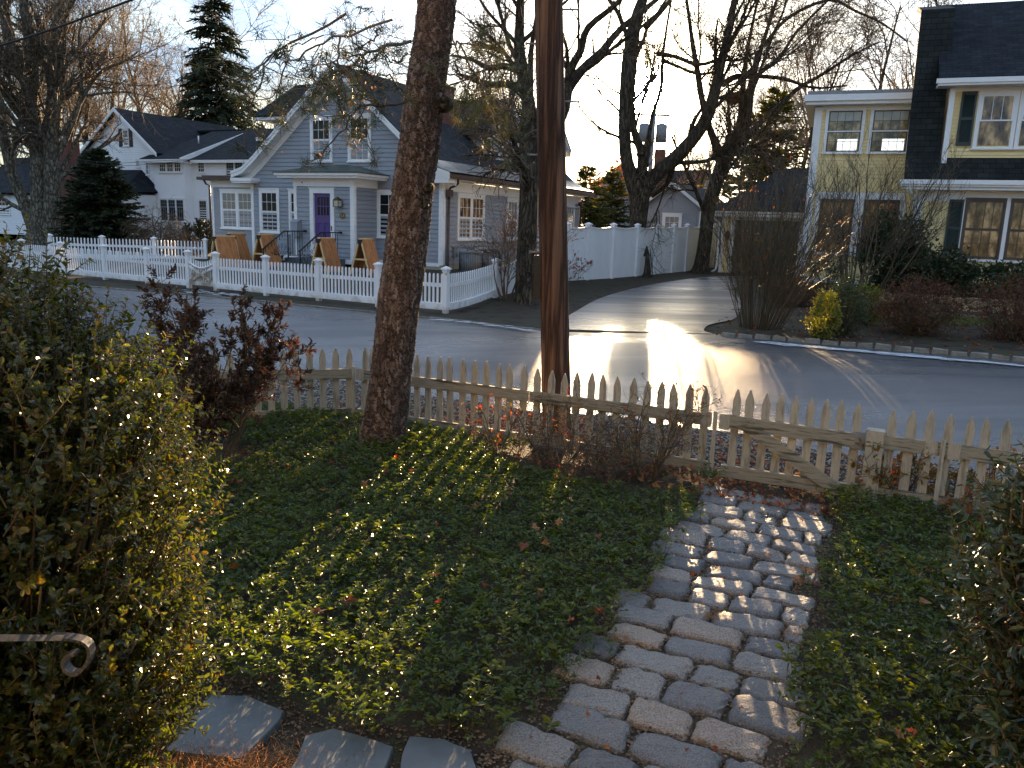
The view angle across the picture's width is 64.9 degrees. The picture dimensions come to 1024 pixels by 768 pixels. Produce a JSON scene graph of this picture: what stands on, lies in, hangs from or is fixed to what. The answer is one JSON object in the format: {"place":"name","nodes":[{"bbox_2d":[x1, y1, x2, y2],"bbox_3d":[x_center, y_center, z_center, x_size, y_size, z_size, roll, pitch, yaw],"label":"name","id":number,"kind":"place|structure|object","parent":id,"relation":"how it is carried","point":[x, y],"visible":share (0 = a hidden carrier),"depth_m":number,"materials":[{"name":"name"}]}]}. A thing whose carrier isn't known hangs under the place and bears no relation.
{"place":"outdoors","nodes":[
{"label":"outdoors","id":0,"kind":"place"},
{"bbox_2d":[0,0,133,46],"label":"overhead cable","id":1,"kind":"object","parent":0,"point":[73,21],"visible":1,"depth_m":12.07,"materials":[{"name":"black rubber"}]},
{"bbox_2d":[145,670,547,767],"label":"path gravel","id":2,"kind":"structure","parent":0,"point":[359,730],"depth_m":3.90,"materials":[{"name":"gravel"}]},
{"bbox_2d":[459,250,482,271],"bbox_3d":[-1.346,-4.040,26.458,0.800,0.700,0.800,7,12,25],"label":"air conditioner","id":3,"kind":"object","parent":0,"point":[467,264],"visible":0.81,"depth_m":26.14,"materials":[{"name":"grey paint"}]},
{"bbox_2d":[0,0,1021,225],"label":"sky","id":4,"kind":"structure","parent":0,"point":[300,12],"materials":[{"name":"white"}]},
{"bbox_2d":[0,234,1023,767],"bbox_3d":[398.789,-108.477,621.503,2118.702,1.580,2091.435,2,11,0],"label":"ground","id":5,"kind":"structure","parent":0,"point":[510,312],"depth_m":5.78,"materials":[{"name":"green plant"}]},
{"bbox_2d":[0,158,29,234],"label":"distant house","id":6,"kind":"structure","parent":5,"relation":"on","point":[12,217],"depth_m":49.43,"materials":[{"name":"white paint"}]},
{"bbox_2d":[0,632,95,759],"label":"white handrail","id":7,"kind":"object","parent":5,"relation":"on","point":[68,668],"visible":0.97,"depth_m":2.50,"materials":[{"name":"white metal"}]},
{"bbox_2d":[60,137,82,237],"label":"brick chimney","id":8,"kind":"object","parent":5,"relation":"on","point":[76,153],"visible":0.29,"depth_m":42.55,"materials":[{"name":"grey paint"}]},
{"bbox_2d":[0,0,144,152],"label":"bare tree","id":9,"kind":"object","parent":5,"relation":"on","point":[86,137],"visible":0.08,"depth_m":61.57,"materials":[{"name":"brown plant"}]},
{"bbox_2d":[0,0,181,137],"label":"bare tree","id":10,"kind":"object","parent":5,"relation":"on","point":[79,115],"visible":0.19,"depth_m":55.70,"materials":[{"name":"beige plant"}]},
{"bbox_2d":[44,146,151,250],"bbox_3d":[-17.525,-7.542,34.355,4.768,5.041,4.785,7,12,26],"label":"dark evergreen","id":11,"kind":"object","parent":5,"relation":"on","point":[100,207],"visible":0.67,"depth_m":33.58,"materials":[{"name":"green plant"}]},
{"bbox_2d":[0,0,201,243],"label":"multi stemmed tree","id":12,"kind":"object","parent":5,"relation":"on","point":[38,135],"visible":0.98,"depth_m":36.23,"materials":[{"name":"brown plant"}]},
{"bbox_2d":[62,0,182,129],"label":"bare tree","id":13,"kind":"object","parent":5,"relation":"on","point":[113,102],"visible":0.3,"depth_m":66.94,"materials":[{"name":"brown plant"}]},
{"bbox_2d":[0,210,250,767],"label":"boxwood hedge","id":14,"kind":"object","parent":5,"relation":"on","point":[79,521],"visible":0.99,"depth_m":2.96,"materials":[{"name":"green plant"}]},
{"bbox_2d":[47,234,207,258],"bbox_3d":[-13.782,-4.817,28.953,5.566,1.000,0.196,1,11,-5],"label":"picket fence","id":15,"kind":"object","parent":5,"relation":"on","point":[204,250],"visible":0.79,"depth_m":28.95,"materials":[{"name":"white paint"}]},
{"bbox_2d":[115,195,200,254],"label":"shrub","id":16,"kind":"object","parent":5,"relation":"on","point":[168,233],"visible":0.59,"depth_m":30.90,"materials":[{"name":"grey plant"}]},
{"bbox_2d":[65,0,286,137],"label":"bare tree","id":17,"kind":"object","parent":5,"relation":"on","point":[172,111],"visible":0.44,"depth_m":62.61,"materials":[{"name":"brown plant"}]},
{"bbox_2d":[80,108,273,238],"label":"white house","id":18,"kind":"structure","parent":5,"relation":"on","point":[164,182],"depth_m":46.54,"materials":[{"name":"paint"}]},
{"bbox_2d":[159,198,184,222],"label":"window","id":19,"kind":"structure","parent":18,"relation":"in","point":[177,204],"depth_m":46.14,"materials":[{"name":"white paint"}]},
{"bbox_2d":[169,0,266,128],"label":"spruce","id":20,"kind":"object","parent":5,"relation":"on","point":[212,107],"visible":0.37,"depth_m":57.99,"materials":[{"name":"green plant"}]},
{"bbox_2d":[123,263,319,466],"bbox_3d":[-2.734,-0.144,7.760,1.750,2.010,2.037,0,11,-11],"label":"bronze leaved shrub","id":21,"kind":"object","parent":5,"relation":"on","point":[237,395],"visible":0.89,"depth_m":7.56,"materials":[{"name":"brown plant"}]},
{"bbox_2d":[160,695,284,766],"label":"flagstone","id":22,"kind":"object","parent":5,"relation":"on","point":[246,714],"visible":0.7,"depth_m":3.83,"materials":[{"name":"grey stone"}]},
{"bbox_2d":[210,235,240,270],"bbox_3d":[-9.165,-4.184,25.717,0.744,1.096,0.760,10,14,37],"label":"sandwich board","id":23,"kind":"object","parent":5,"relation":"on","point":[225,246],"visible":0.73,"depth_m":25.55,"materials":[{"name":"brown wood"}]},
{"bbox_2d":[226,233,251,264],"bbox_3d":[-9.121,-4.449,26.668,0.744,1.096,0.760,6,12,22],"label":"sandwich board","id":24,"kind":"object","parent":5,"relation":"on","point":[243,249],"visible":0.57,"depth_m":26.64,"materials":[{"name":"brown wood"}]},
{"bbox_2d":[0,239,500,313],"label":"white picket fence","id":25,"kind":"object","parent":5,"relation":"on","point":[471,295],"visible":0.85,"depth_m":20.22,"materials":[{"name":"paint"}]},
{"bbox_2d":[188,258,212,286],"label":"white gate","id":26,"kind":"structure","parent":25,"relation":"attached to","point":[207,281],"depth_m":21.43,"materials":[{"name":"paint"}]},
{"bbox_2d":[251,234,282,267],"bbox_3d":[-8.002,-4.334,26.239,0.744,1.096,0.760,6,12,22],"label":"sandwich board","id":27,"kind":"object","parent":5,"relation":"on","point":[262,241],"visible":0.81,"depth_m":26.11,"materials":[{"name":"brown wood"}]},
{"bbox_2d":[262,230,344,268],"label":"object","id":28,"kind":"structure","parent":5,"relation":"on","point":[303,260],"depth_m":26.56,"materials":[{"name":"blue stone"}]},
{"bbox_2d":[309,237,340,273],"bbox_3d":[-5.763,-3.986,24.948,0.744,1.096,0.760,7,12,24],"label":"sandwich board","id":29,"kind":"object","parent":5,"relation":"on","point":[325,250],"visible":0.84,"depth_m":24.80,"materials":[{"name":"brown wood"}]},
{"bbox_2d":[291,728,392,767],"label":"flagstone","id":30,"kind":"object","parent":5,"relation":"on","point":[349,746],"visible":0.99,"depth_m":3.68,"materials":[{"name":"grey stone"}]},
{"bbox_2d":[350,238,378,274],"bbox_3d":[-4.465,-3.906,24.649,0.744,1.096,0.760,6,12,20],"label":"sandwich board","id":31,"kind":"object","parent":5,"relation":"on","point":[365,254],"visible":0.89,"depth_m":24.50,"materials":[{"name":"brown wood"}]},
{"bbox_2d":[184,0,546,455],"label":"leaning pine","id":32,"kind":"object","parent":5,"relation":"on","point":[427,102],"visible":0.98,"depth_m":7.72,"materials":[{"name":"brown plant"}]},
{"bbox_2d":[196,63,594,269],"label":"grey house","id":33,"kind":"structure","parent":5,"relation":"on","point":[254,194],"depth_m":27.96,"materials":[{"name":"paint"}]},
{"bbox_2d":[219,189,251,229],"bbox_3d":[-10.390,-6.599,30.449,1.760,1.500,0.085,7,12,25],"label":"window","id":34,"kind":"structure","parent":33,"relation":"in","point":[231,200],"depth_m":30.48,"materials":[{"name":"white paint"}]},
{"bbox_2d":[258,188,280,233],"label":"window","id":35,"kind":"structure","parent":33,"relation":"in","point":[269,200],"depth_m":29.69,"materials":[{"name":"white paint"}]},
{"bbox_2d":[309,115,333,162],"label":"window","id":36,"kind":"structure","parent":33,"relation":"in","point":[314,129],"depth_m":28.16,"materials":[{"name":"white paint"}]},
{"bbox_2d":[315,193,329,244],"bbox_3d":[-6.351,-5.413,27.211,0.710,2.000,0.070,7,12,25],"label":"door","id":37,"kind":"structure","parent":33,"relation":"in","point":[322,200],"depth_m":27.15,"materials":[{"name":"purple paint"}]},
{"bbox_2d":[346,113,371,162],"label":"window","id":38,"kind":"structure","parent":33,"relation":"in","point":[362,159],"depth_m":27.47,"materials":[{"name":"white paint"}]},
{"bbox_2d":[376,190,391,238],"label":"window","id":39,"kind":"structure","parent":33,"relation":"in","point":[383,196],"depth_m":27.50,"materials":[{"name":"white paint"}]},
{"bbox_2d":[456,192,485,240],"bbox_3d":[-1.410,-5.834,28.188,0.085,1.610,1.970,7,12,25],"label":"window","id":40,"kind":"structure","parent":33,"relation":"in","point":[469,207],"depth_m":28.08,"materials":[{"name":"white paint"}]},
{"bbox_2d":[400,736,475,767],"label":"flagstone","id":41,"kind":"object","parent":5,"relation":"on","point":[421,752],"visible":1,"depth_m":3.68,"materials":[{"name":"grey stone"}]},
{"bbox_2d":[447,9,535,183],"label":"bare tree","id":42,"kind":"object","parent":5,"relation":"on","point":[459,27],"visible":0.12,"depth_m":58.89,"materials":[{"name":"beige plant"}]},
{"bbox_2d":[144,494,845,767],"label":"dry grass","id":43,"kind":"structure","parent":5,"relation":"on","point":[242,762],"depth_m":3.63,"materials":[{"name":"brown plant"}]},
{"bbox_2d":[451,183,585,299],"bbox_3d":[-0.034,-3.564,20.305,3.179,2.914,3.278,-5,13,-31],"label":"corner shrub","id":44,"kind":"object","parent":5,"relation":"on","point":[506,242],"visible":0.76,"depth_m":20.29,"materials":[{"name":"brown plant"}]},
{"bbox_2d":[457,0,587,187],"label":"bare tree","id":45,"kind":"object","parent":5,"relation":"on","point":[496,31],"visible":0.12,"depth_m":57.42,"materials":[{"name":"beige plant"}]},
{"bbox_2d":[458,392,591,466],"bbox_3d":[0.226,0.483,8.084,1.386,0.837,0.949,-2,12,-21],"label":"azalea","id":46,"kind":"object","parent":5,"relation":"on","point":[494,450],"visible":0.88,"depth_m":8.06,"materials":[{"name":"brown plant"}]},
{"bbox_2d":[368,0,702,304],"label":"street tree","id":47,"kind":"object","parent":5,"relation":"on","point":[528,195],"visible":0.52,"depth_m":19.32,"materials":[{"name":"brown plant"}]},
{"bbox_2d":[526,0,579,429],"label":"utility pole","id":48,"kind":"object","parent":5,"relation":"on","point":[550,290],"visible":0.9,"depth_m":8.99,"materials":[{"name":"brown wood"}]},
{"bbox_2d":[83,346,1023,515],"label":"weathered picket fence","id":49,"kind":"object","parent":5,"relation":"on","point":[946,449],"visible":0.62,"depth_m":8.50,"materials":[{"name":"beige wood"}]},
{"bbox_2d":[720,389,866,495],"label":"weathered gate","id":50,"kind":"structure","parent":49,"relation":"attached to","point":[763,429],"depth_m":7.70,"materials":[{"name":"beige wood"}]},
{"bbox_2d":[107,385,1020,767],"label":"periwinkle ground cover","id":51,"kind":"object","parent":5,"relation":"on","point":[343,555],"visible":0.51,"depth_m":5.37,"materials":[{"name":"green plant"}]},
{"bbox_2d":[500,378,657,478],"bbox_3d":[0.454,0.433,7.993,1.668,1.023,1.436,-6,14,-36],"label":"azalea","id":52,"kind":"object","parent":5,"relation":"on","point":[564,419],"visible":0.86,"depth_m":8.05,"materials":[{"name":"brown plant"}]},
{"bbox_2d":[177,394,1004,767],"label":"fallen leaves","id":53,"kind":"object","parent":5,"relation":"on","point":[655,484],"visible":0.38,"depth_m":7.53,"materials":[{"name":"brown plant"}]},
{"bbox_2d":[533,415,651,486],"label":"azalea","id":54,"kind":"object","parent":5,"relation":"on","point":[611,459],"visible":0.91,"depth_m":7.63,"materials":[{"name":"brown plant"}]},
{"bbox_2d":[574,164,617,227],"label":"spruce","id":55,"kind":"object","parent":5,"relation":"on","point":[587,211],"visible":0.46,"depth_m":71.33,"materials":[{"name":"green plant"}]},
{"bbox_2d":[581,165,629,227],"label":"spruce","id":56,"kind":"object","parent":5,"relation":"on","point":[618,204],"visible":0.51,"depth_m":77.35,"materials":[{"name":"green plant"}]},
{"bbox_2d":[498,222,717,296],"bbox_3d":[4.299,-4.645,28.269,0.256,2.281,18.763,8,13,30],"label":"board fence","id":57,"kind":"object","parent":5,"relation":"on","point":[611,252],"visible":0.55,"depth_m":27.58,"materials":[{"name":"white paint"}]},
{"bbox_2d":[573,151,650,223],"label":"rust leaved tree","id":58,"kind":"object","parent":5,"relation":"on","point":[619,169],"visible":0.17,"depth_m":90.85,"materials":[{"name":"beige plant"}]},
{"bbox_2d":[573,373,725,488],"bbox_3d":[1.283,0.432,7.729,1.382,1.169,1.181,2,11,0],"label":"azalea","id":59,"kind":"object","parent":5,"relation":"on","point":[636,438],"visible":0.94,"depth_m":7.70,"materials":[{"name":"brown plant"}]},
{"bbox_2d":[635,104,670,170],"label":"transformer pole","id":60,"kind":"object","parent":5,"relation":"on","point":[643,128],"visible":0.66,"depth_m":100.10,"materials":[{"name":"grey metal"}]},
{"bbox_2d":[647,182,724,260],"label":"grey garage","id":61,"kind":"structure","parent":5,"relation":"on","point":[686,209],"depth_m":38.45,"materials":[{"name":"paint"}]},
{"bbox_2d":[648,92,762,190],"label":"bare tree","id":62,"kind":"object","parent":5,"relation":"on","point":[688,169],"visible":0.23,"depth_m":76.94,"materials":[{"name":"beige plant"}]},
{"bbox_2d":[567,0,847,276],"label":"forked maple","id":63,"kind":"object","parent":5,"relation":"on","point":[641,181],"visible":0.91,"depth_m":28.12,"materials":[{"name":"brown plant"}]},
{"bbox_2d":[711,169,808,275],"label":"yellow garage","id":64,"kind":"structure","parent":5,"relation":"on","point":[764,187],"depth_m":32.64,"materials":[{"name":"paint"}]},
{"bbox_2d":[731,220,798,275],"bbox_3d":[10.164,-5.405,32.379,2.480,2.270,0.065,6,12,22],"label":"garage door","id":65,"kind":"structure","parent":64,"relation":"in","point":[764,229],"depth_m":32.26,"materials":[{"name":"brown paint"}]},
{"bbox_2d":[715,83,808,255],"bbox_3d":[12.139,-9.946,38.560,6.396,8.499,6.218,-4,13,-27],"label":"spruce","id":66,"kind":"object","parent":5,"relation":"on","point":[780,96],"visible":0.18,"depth_m":37.91,"materials":[{"name":"green plant"}]},
{"bbox_2d":[673,1,898,176],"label":"bare tree","id":67,"kind":"object","parent":5,"relation":"on","point":[809,139],"visible":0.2,"depth_m":48.35,"materials":[{"name":"beige plant"}]},
{"bbox_2d":[690,124,904,329],"bbox_3d":[5.468,-3.124,16.149,4.126,4.225,3.880,2,11,0],"label":"cane shrub","id":68,"kind":"object","parent":5,"relation":"on","point":[765,275],"visible":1,"depth_m":16.22,"materials":[{"name":"brown plant"}]},
{"bbox_2d":[760,274,838,306],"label":"maroon groundcover bush","id":69,"kind":"object","parent":5,"relation":"on","point":[804,301],"visible":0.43,"depth_m":20.55,"materials":[{"name":"brown plant"}]},
{"bbox_2d":[753,11,856,167],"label":"bare tree","id":70,"kind":"object","parent":5,"relation":"on","point":[794,85],"visible":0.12,"depth_m":56.95,"materials":[{"name":"beige plant"}]},
{"bbox_2d":[653,0,959,273],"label":"leaning maple","id":71,"kind":"object","parent":5,"relation":"on","point":[744,117],"visible":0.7,"depth_m":30.60,"materials":[{"name":"brown plant"}]},
{"bbox_2d":[799,286,846,338],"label":"lime bush","id":72,"kind":"object","parent":5,"relation":"on","point":[830,321],"visible":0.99,"depth_m":15.27,"materials":[{"name":"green plant"}]},
{"bbox_2d":[805,253,856,289],"bbox_3d":[8.787,-3.142,22.361,1.594,1.120,1.093,2,11,0],"label":"andromeda","id":73,"kind":"object","parent":5,"relation":"on","point":[831,270],"visible":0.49,"depth_m":22.25,"materials":[{"name":"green plant"}]},
{"bbox_2d":[767,0,909,122],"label":"bare tree","id":74,"kind":"object","parent":5,"relation":"on","point":[881,77],"visible":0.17,"depth_m":51.28,"materials":[{"name":"beige plant"}]},
{"bbox_2d":[812,270,875,336],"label":"grey green bush","id":75,"kind":"object","parent":5,"relation":"on","point":[847,326],"visible":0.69,"depth_m":15.63,"materials":[{"name":"green plant"}]},
{"bbox_2d":[696,308,1023,355],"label":"garden leaf litter","id":76,"kind":"object","parent":5,"relation":"on","point":[869,333],"visible":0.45,"depth_m":15.87,"materials":[{"name":"brown plant"}]},
{"bbox_2d":[845,280,887,324],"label":"lime bush","id":77,"kind":"object","parent":5,"relation":"on","point":[872,292],"visible":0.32,"depth_m":17.15,"materials":[{"name":"green plant"}]},
{"bbox_2d":[721,332,1023,361],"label":"kerb","id":78,"kind":"structure","parent":5,"relation":"on","point":[939,351],"depth_m":14.24,"materials":[{"name":"stone"}]},
{"bbox_2d":[789,115,965,293],"bbox_3d":[8.738,-4.619,20.778,4.662,4.966,3.764,-9,15,-43],"label":"vase shrub","id":79,"kind":"object","parent":5,"relation":"on","point":[854,264],"visible":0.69,"depth_m":20.95,"materials":[{"name":"brown plant"}]},
{"bbox_2d":[848,433,936,503],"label":"fading hydrangea","id":80,"kind":"object","parent":5,"relation":"on","point":[894,479],"visible":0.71,"depth_m":7.37,"materials":[{"name":"brown plant"}]},
{"bbox_2d":[848,199,948,292],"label":"rhododendron","id":81,"kind":"object","parent":5,"relation":"on","point":[878,277],"visible":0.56,"depth_m":21.75,"materials":[{"name":"green plant"}]},
{"bbox_2d":[832,126,972,292],"bbox_3d":[10.335,-4.607,21.627,3.304,4.725,4.613,2,11,0],"label":"vase shrub","id":82,"kind":"object","parent":5,"relation":"on","point":[928,240],"visible":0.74,"depth_m":21.08,"materials":[{"name":"brown plant"}]},
{"bbox_2d":[843,0,971,89],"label":"bare tree","id":83,"kind":"object","parent":5,"relation":"on","point":[905,61],"visible":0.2,"depth_m":59.29,"materials":[{"name":"beige plant"}]},
{"bbox_2d":[800,0,1023,294],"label":"yellow house","id":84,"kind":"structure","parent":5,"relation":"on","point":[971,56],"depth_m":22.60,"materials":[{"name":"paint"}]},
{"bbox_2d":[816,199,853,251],"bbox_3d":[10.236,-5.020,25.539,0.990,1.655,0.070,6,12,21],"label":"window","id":85,"kind":"structure","parent":84,"relation":"in","point":[846,214],"depth_m":25.58,"materials":[{"name":"brown glass"}]},
{"bbox_2d":[821,106,866,153],"bbox_3d":[10.301,-7.862,24.979,1.200,1.420,0.085,6,12,21],"label":"window","id":86,"kind":"structure","parent":84,"relation":"in","point":[829,137],"depth_m":24.99,"materials":[{"name":"white paint"}]},
{"bbox_2d":[860,199,899,253],"bbox_3d":[11.437,-4.891,25.086,1.010,1.655,0.070,6,12,21],"label":"window","id":87,"kind":"structure","parent":84,"relation":"in","point":[873,201],"depth_m":25.04,"materials":[{"name":"brown glass"}]},
{"bbox_2d":[865,105,910,153],"bbox_3d":[11.512,-7.732,24.521,1.240,1.420,0.085,6,12,21],"label":"window","id":88,"kind":"structure","parent":84,"relation":"in","point":[876,138],"depth_m":24.55,"materials":[{"name":"white paint"}]},
{"bbox_2d":[958,197,1007,258],"bbox_3d":[13.056,-4.318,22.359,1.000,1.655,0.080,6,12,21],"label":"window","id":89,"kind":"structure","parent":84,"relation":"in","point":[982,232],"depth_m":22.36,"materials":[{"name":"brown glass"}]},
{"bbox_2d":[970,89,1020,149],"bbox_3d":[13.103,-7.153,21.812,1.030,1.560,0.085,6,12,21],"label":"window","id":90,"kind":"structure","parent":84,"relation":"in","point":[997,104],"depth_m":21.76,"materials":[{"name":"white paint"}]},
{"bbox_2d":[1003,198,1023,259],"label":"window","id":91,"kind":"structure","parent":84,"relation":"in","point":[1014,243],"depth_m":22.10,"materials":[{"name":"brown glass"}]},
{"bbox_2d":[1012,89,1023,149],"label":"window","id":92,"kind":"structure","parent":84,"relation":"in","point":[1021,106],"depth_m":21.62,"materials":[{"name":"white paint"}]},
{"bbox_2d":[806,289,1023,314],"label":"stone retaining wall","id":93,"kind":"structure","parent":5,"relation":"on","point":[974,306],"depth_m":20.54,"materials":[{"name":"grey stone"}]},
{"bbox_2d":[857,267,984,335],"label":"red tinged bush","id":94,"kind":"object","parent":5,"relation":"on","point":[915,325],"visible":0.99,"depth_m":15.90,"materials":[{"name":"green plant"}]},
{"bbox_2d":[919,242,981,294],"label":"rhododendron","id":95,"kind":"object","parent":5,"relation":"on","point":[947,268],"visible":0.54,"depth_m":22.00,"materials":[{"name":"green plant"}]},
{"bbox_2d":[899,446,1018,514],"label":"fading hydrangea","id":96,"kind":"object","parent":5,"relation":"on","point":[969,504],"visible":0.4,"depth_m":7.13,"materials":[{"name":"brown plant"}]},
{"bbox_2d":[910,440,1023,767],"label":"evergreen shrub","id":97,"kind":"object","parent":5,"relation":"on","point":[1002,654],"visible":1,"depth_m":3.66,"materials":[{"name":"green plant"}]},
{"bbox_2d":[952,257,1023,298],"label":"rhododendron","id":98,"kind":"object","parent":5,"relation":"on","point":[997,267],"visible":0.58,"depth_m":21.20,"materials":[{"name":"green plant"}]},
{"bbox_2d":[964,264,1023,342],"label":"red tinged bush","id":99,"kind":"object","parent":5,"relation":"on","point":[1014,330],"visible":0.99,"depth_m":15.53,"materials":[{"name":"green plant"}]},
{"bbox_2d":[0,280,1023,473],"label":"road","id":100,"kind":"structure","parent":0,"point":[879,387],"depth_m":12.23,"materials":[{"name":"grey asphalt"}]},
{"bbox_2d":[91,286,534,330],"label":"kerb","id":101,"kind":"structure","parent":100,"relation":"on","point":[484,323],"depth_m":17.85,"materials":[{"name":"stone"}]},
{"bbox_2d":[182,289,1023,365],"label":"road edge line","id":102,"kind":"object","parent":100,"relation":"on","point":[877,352],"visible":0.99,"depth_m":13.80,"materials":[{"name":"white paint"}]},
{"bbox_2d":[125,353,1023,503],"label":"verge gravel","id":103,"kind":"structure","parent":0,"point":[315,384],"depth_m":9.47,"materials":[{"name":"gravel"}]},
{"bbox_2d":[523,276,756,333],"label":"driveway","id":104,"kind":"structure","parent":0,"point":[691,305],"depth_m":19.69,"materials":[{"name":"grey asphalt"}]},
{"bbox_2d":[495,485,832,767],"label":"cobble path","id":105,"kind":"structure","parent":0,"point":[767,715],"depth_m":4.60,"materials":[{"name":"stone"}]},
{"bbox_2d":[477,484,840,767],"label":"joint grit","id":106,"kind":"object","parent":105,"relation":"on","point":[814,621],"visible":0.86,"depth_m":4.83,"materials":[{"name":"brown stone"}]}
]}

